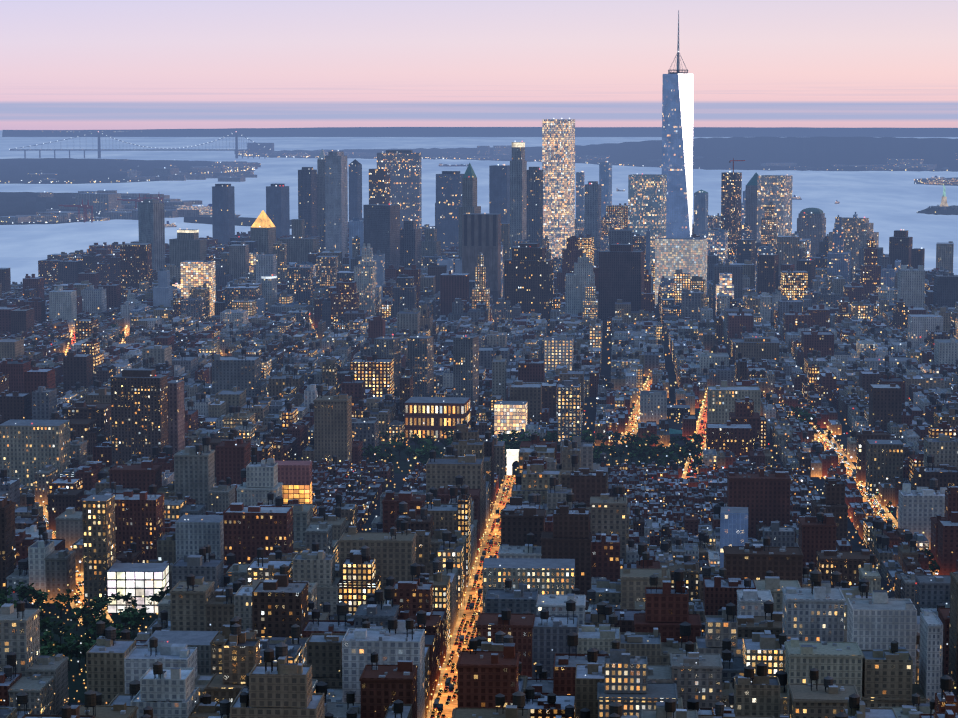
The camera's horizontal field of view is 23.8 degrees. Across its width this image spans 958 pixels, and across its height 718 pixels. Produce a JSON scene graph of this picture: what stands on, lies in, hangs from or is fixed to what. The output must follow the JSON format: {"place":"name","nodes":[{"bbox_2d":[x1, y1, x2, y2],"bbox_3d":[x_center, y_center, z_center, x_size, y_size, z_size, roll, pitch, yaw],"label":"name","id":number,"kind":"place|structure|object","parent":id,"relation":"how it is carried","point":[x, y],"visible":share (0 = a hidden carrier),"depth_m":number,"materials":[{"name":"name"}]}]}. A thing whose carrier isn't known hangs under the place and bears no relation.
{"place":"outdoors","nodes":[
{"label":"outdoors","id":0,"kind":"place"},
{"bbox_2d":[184,217,348,228],"bbox_3d":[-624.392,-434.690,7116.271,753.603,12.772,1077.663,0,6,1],"label":"river","id":1,"kind":"structure","parent":0,"point":[243,221],"depth_m":7228.05,"materials":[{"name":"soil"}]},
{"bbox_2d":[0,130,957,283],"bbox_3d":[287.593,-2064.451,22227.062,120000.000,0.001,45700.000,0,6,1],"label":"water","id":2,"kind":"structure","parent":0,"point":[887,203],"depth_m":10580.63,"materials":[{"name":"liquid"}]},
{"bbox_2d":[0,192,137,224],"bbox_3d":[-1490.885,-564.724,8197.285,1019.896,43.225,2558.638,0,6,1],"label":"piers","id":3,"kind":"structure","parent":2,"relation":"on","point":[21,203],"depth_m":7989.15,"materials":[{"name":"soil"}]},
{"bbox_2d":[0,158,254,183],"bbox_3d":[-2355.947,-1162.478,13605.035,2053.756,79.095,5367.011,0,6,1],"label":"brooklyn shore","id":4,"kind":"structure","parent":2,"relation":"on","point":[67,170],"depth_m":12550.43,"materials":[{"name":"soil"}]},
{"bbox_2d":[10,132,270,157],"bbox_3d":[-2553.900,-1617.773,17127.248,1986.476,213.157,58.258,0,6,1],"label":"suspension bridge","id":5,"kind":"structure","parent":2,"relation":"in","point":[99,149],"depth_m":17122.79,"materials":[{"name":"metal"}]},
{"bbox_2d":[165,221,176,226],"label":"ferry","id":6,"kind":"object","parent":2,"relation":"on","point":[170,225],"visible":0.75,"depth_m":6802.04,"materials":[{"name":"metal"}]},
{"bbox_2d":[175,204,239,216],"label":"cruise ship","id":7,"kind":"object","parent":2,"relation":"on","point":[205,211],"visible":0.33,"depth_m":7463.61,"materials":[{"name":"metal"}]},
{"bbox_2d":[223,166,257,168],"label":"ship","id":8,"kind":"object","parent":2,"relation":"on","point":[244,167],"visible":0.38,"depth_m":13775.63,"materials":[{"name":"metal"}]},
{"bbox_2d":[438,163,468,166],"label":"freighter","id":9,"kind":"object","parent":2,"relation":"on","point":[440,164],"visible":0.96,"depth_m":14540.54,"materials":[{"name":"metal"}]},
{"bbox_2d":[792,195,801,199],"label":"ferry","id":10,"kind":"object","parent":2,"relation":"on","point":[796,198],"visible":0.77,"depth_m":8968.20,"materials":[{"name":"metal"}]},
{"bbox_2d":[930,176,946,179],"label":"ship","id":11,"kind":"object","parent":2,"relation":"on","point":[933,178],"visible":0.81,"depth_m":11682.50,"materials":[{"name":"metal"}]},
{"bbox_2d":[0,143,957,222],"bbox_3d":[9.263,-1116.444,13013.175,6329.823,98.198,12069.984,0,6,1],"label":"land","id":12,"kind":"structure","parent":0,"point":[113,204],"depth_m":11510.47,"materials":[{"name":"soil"}]},
{"bbox_2d":[0,0,957,129],"label":"sky","id":13,"kind":"structure","parent":0,"point":[65,64],"materials":[{"name":"pink"}]},
{"bbox_2d":[2,127,957,136],"bbox_3d":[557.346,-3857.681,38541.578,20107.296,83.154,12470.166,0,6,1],"label":"distant land","id":14,"kind":"structure","parent":0,"point":[579,132],"depth_m":37392.58,"materials":[{"name":"soil"},{"name":"foliage"}]},
{"bbox_2d":[11,284,957,714],"bbox_3d":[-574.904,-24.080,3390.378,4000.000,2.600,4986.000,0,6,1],"label":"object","id":15,"kind":"structure","parent":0,"point":[589,418],"depth_m":2422.35,"materials":[{"name":"concrete"}]},
{"bbox_2d":[34,491,47,525],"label":"street","id":16,"kind":"structure","parent":15,"relation":"on","point":[45,514],"depth_m":1933.64,"materials":[{"name":"asphalt"}]},
{"bbox_2d":[65,332,75,354],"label":"street","id":17,"kind":"structure","parent":15,"relation":"on","point":[72,337],"depth_m":3412.50,"materials":[{"name":"orange asphalt"}]},
{"bbox_2d":[46,525,113,624],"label":"street","id":18,"kind":"structure","parent":15,"relation":"on","point":[78,601],"depth_m":1613.99,"materials":[{"name":"asphalt"}]},
{"bbox_2d":[0,580,169,702],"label":"trees","id":19,"kind":"object","parent":15,"relation":"on","point":[65,632],"visible":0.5,"depth_m":1483.83,"materials":[{"name":"green plant"}]},
{"bbox_2d":[100,321,125,342],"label":"trees","id":20,"kind":"object","parent":15,"relation":"on","point":[122,335],"visible":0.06,"depth_m":3392.96,"materials":[{"name":"plant"}]},
{"bbox_2d":[122,330,128,342],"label":"street","id":21,"kind":"structure","parent":15,"relation":"on","point":[125,334],"depth_m":3503.55,"materials":[{"name":"orange asphalt"}]},
{"bbox_2d":[427,475,515,717],"bbox_3d":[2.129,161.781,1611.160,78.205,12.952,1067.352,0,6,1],"label":"avenue","id":22,"kind":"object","parent":15,"relation":"on","point":[444,703],"visible":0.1,"depth_m":1540.81,"materials":[{"name":"asphalt"}]},
{"bbox_2d":[0,335,957,692],"bbox_3d":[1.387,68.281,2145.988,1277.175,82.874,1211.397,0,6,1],"label":"city buildings","id":23,"kind":"structure","parent":15,"relation":"on","point":[248,426],"depth_m":1920.00,"materials":[{"name":"concrete"}]},
{"bbox_2d":[0,520,957,717],"bbox_3d":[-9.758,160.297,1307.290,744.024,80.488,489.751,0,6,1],"label":"city buildings","id":24,"kind":"structure","parent":15,"relation":"on","point":[364,627],"depth_m":1273.52,"materials":[{"name":"concrete"}]},
{"bbox_2d":[0,217,957,399],"bbox_3d":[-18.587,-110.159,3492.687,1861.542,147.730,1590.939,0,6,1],"label":"city buildings","id":25,"kind":"structure","parent":15,"relation":"on","point":[829,323],"depth_m":3468.94,"materials":[{"name":"concrete"}]},
{"bbox_2d":[38,190,953,292],"bbox_3d":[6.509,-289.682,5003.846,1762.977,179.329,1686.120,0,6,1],"label":"buildings","id":26,"kind":"structure","parent":15,"relation":"on","point":[103,260],"depth_m":4512.11,"materials":[{"name":"concrete"}]},
{"bbox_2d":[506,449,518,474],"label":"arch","id":27,"kind":"structure","parent":15,"relation":"on","point":[512,455],"depth_m":2142.28,"materials":[{"name":"stone"}]},
{"bbox_2d":[138,10,924,370],"bbox_3d":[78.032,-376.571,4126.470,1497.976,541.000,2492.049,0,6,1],"label":"skyscrapers","id":28,"kind":"structure","parent":15,"relation":"on","point":[550,200],"depth_m":4415.49,"materials":[{"name":"glass"}]},
{"bbox_2d":[361,428,705,475],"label":"trees","id":29,"kind":"object","parent":15,"relation":"on","point":[404,458],"visible":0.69,"depth_m":2234.01,"materials":[{"name":"green plant"}]},
{"bbox_2d":[618,374,651,443],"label":"street","id":30,"kind":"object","parent":15,"relation":"on","point":[633,422],"visible":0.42,"depth_m":2526.12,"materials":[{"name":"orange asphalt"}]},
{"bbox_2d":[442,347,939,574],"bbox_3d":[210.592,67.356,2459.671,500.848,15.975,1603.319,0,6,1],"label":"street trees","id":31,"kind":"object","parent":15,"relation":"on","point":[933,566],"visible":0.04,"depth_m":2287.95,"materials":[{"name":"green plant"}]},
{"bbox_2d":[682,394,706,478],"bbox_3d":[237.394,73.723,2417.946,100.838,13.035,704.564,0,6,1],"label":"street","id":32,"kind":"structure","parent":15,"relation":"on","point":[701,424],"depth_m":2437.03,"materials":[{"name":"orange asphalt"}]},
{"bbox_2d":[764,392,832,448],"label":"street","id":33,"kind":"structure","parent":15,"relation":"on","point":[818,438],"depth_m":2369.60,"materials":[{"name":"orange asphalt"}]},
{"bbox_2d":[784,402,820,437],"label":"trees","id":34,"kind":"object","parent":15,"relation":"on","point":[800,416],"visible":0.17,"depth_m":2496.00,"materials":[{"name":"green plant"}]},
{"bbox_2d":[811,424,897,528],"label":"street","id":35,"kind":"structure","parent":15,"relation":"on","point":[850,467],"depth_m":2173.21,"materials":[{"name":"asphalt"}]},
{"bbox_2d":[863,490,889,517],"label":"cars","id":36,"kind":"object","parent":15,"relation":"on","point":[882,513],"visible":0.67,"depth_m":1972.95,"materials":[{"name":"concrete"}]},
{"bbox_2d":[238,136,957,171],"bbox_3d":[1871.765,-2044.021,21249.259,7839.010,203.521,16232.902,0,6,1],"label":"distant shore","id":37,"kind":"structure","parent":0,"point":[720,153],"depth_m":14575.44,"materials":[{"name":"soil"},{"name":"foliage"}]},
{"bbox_2d":[914,177,957,185],"bbox_3d":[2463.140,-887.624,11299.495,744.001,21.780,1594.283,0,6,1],"label":"ellis island shore","id":38,"kind":"structure","parent":0,"point":[920,181],"depth_m":11342.86,"materials":[{"name":"soil"}]},
{"bbox_2d":[917,205,957,214],"bbox_3d":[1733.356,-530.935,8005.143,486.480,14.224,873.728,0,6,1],"label":"island","id":39,"kind":"structure","parent":0,"point":[946,212],"depth_m":7809.15,"materials":[{"name":"soil"}]},
{"bbox_2d":[926,185,956,212],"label":"statue of liberty","id":40,"kind":"object","parent":39,"relation":"on","point":[943,205],"visible":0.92,"depth_m":8024.30,"materials":[{"name":"metal"}]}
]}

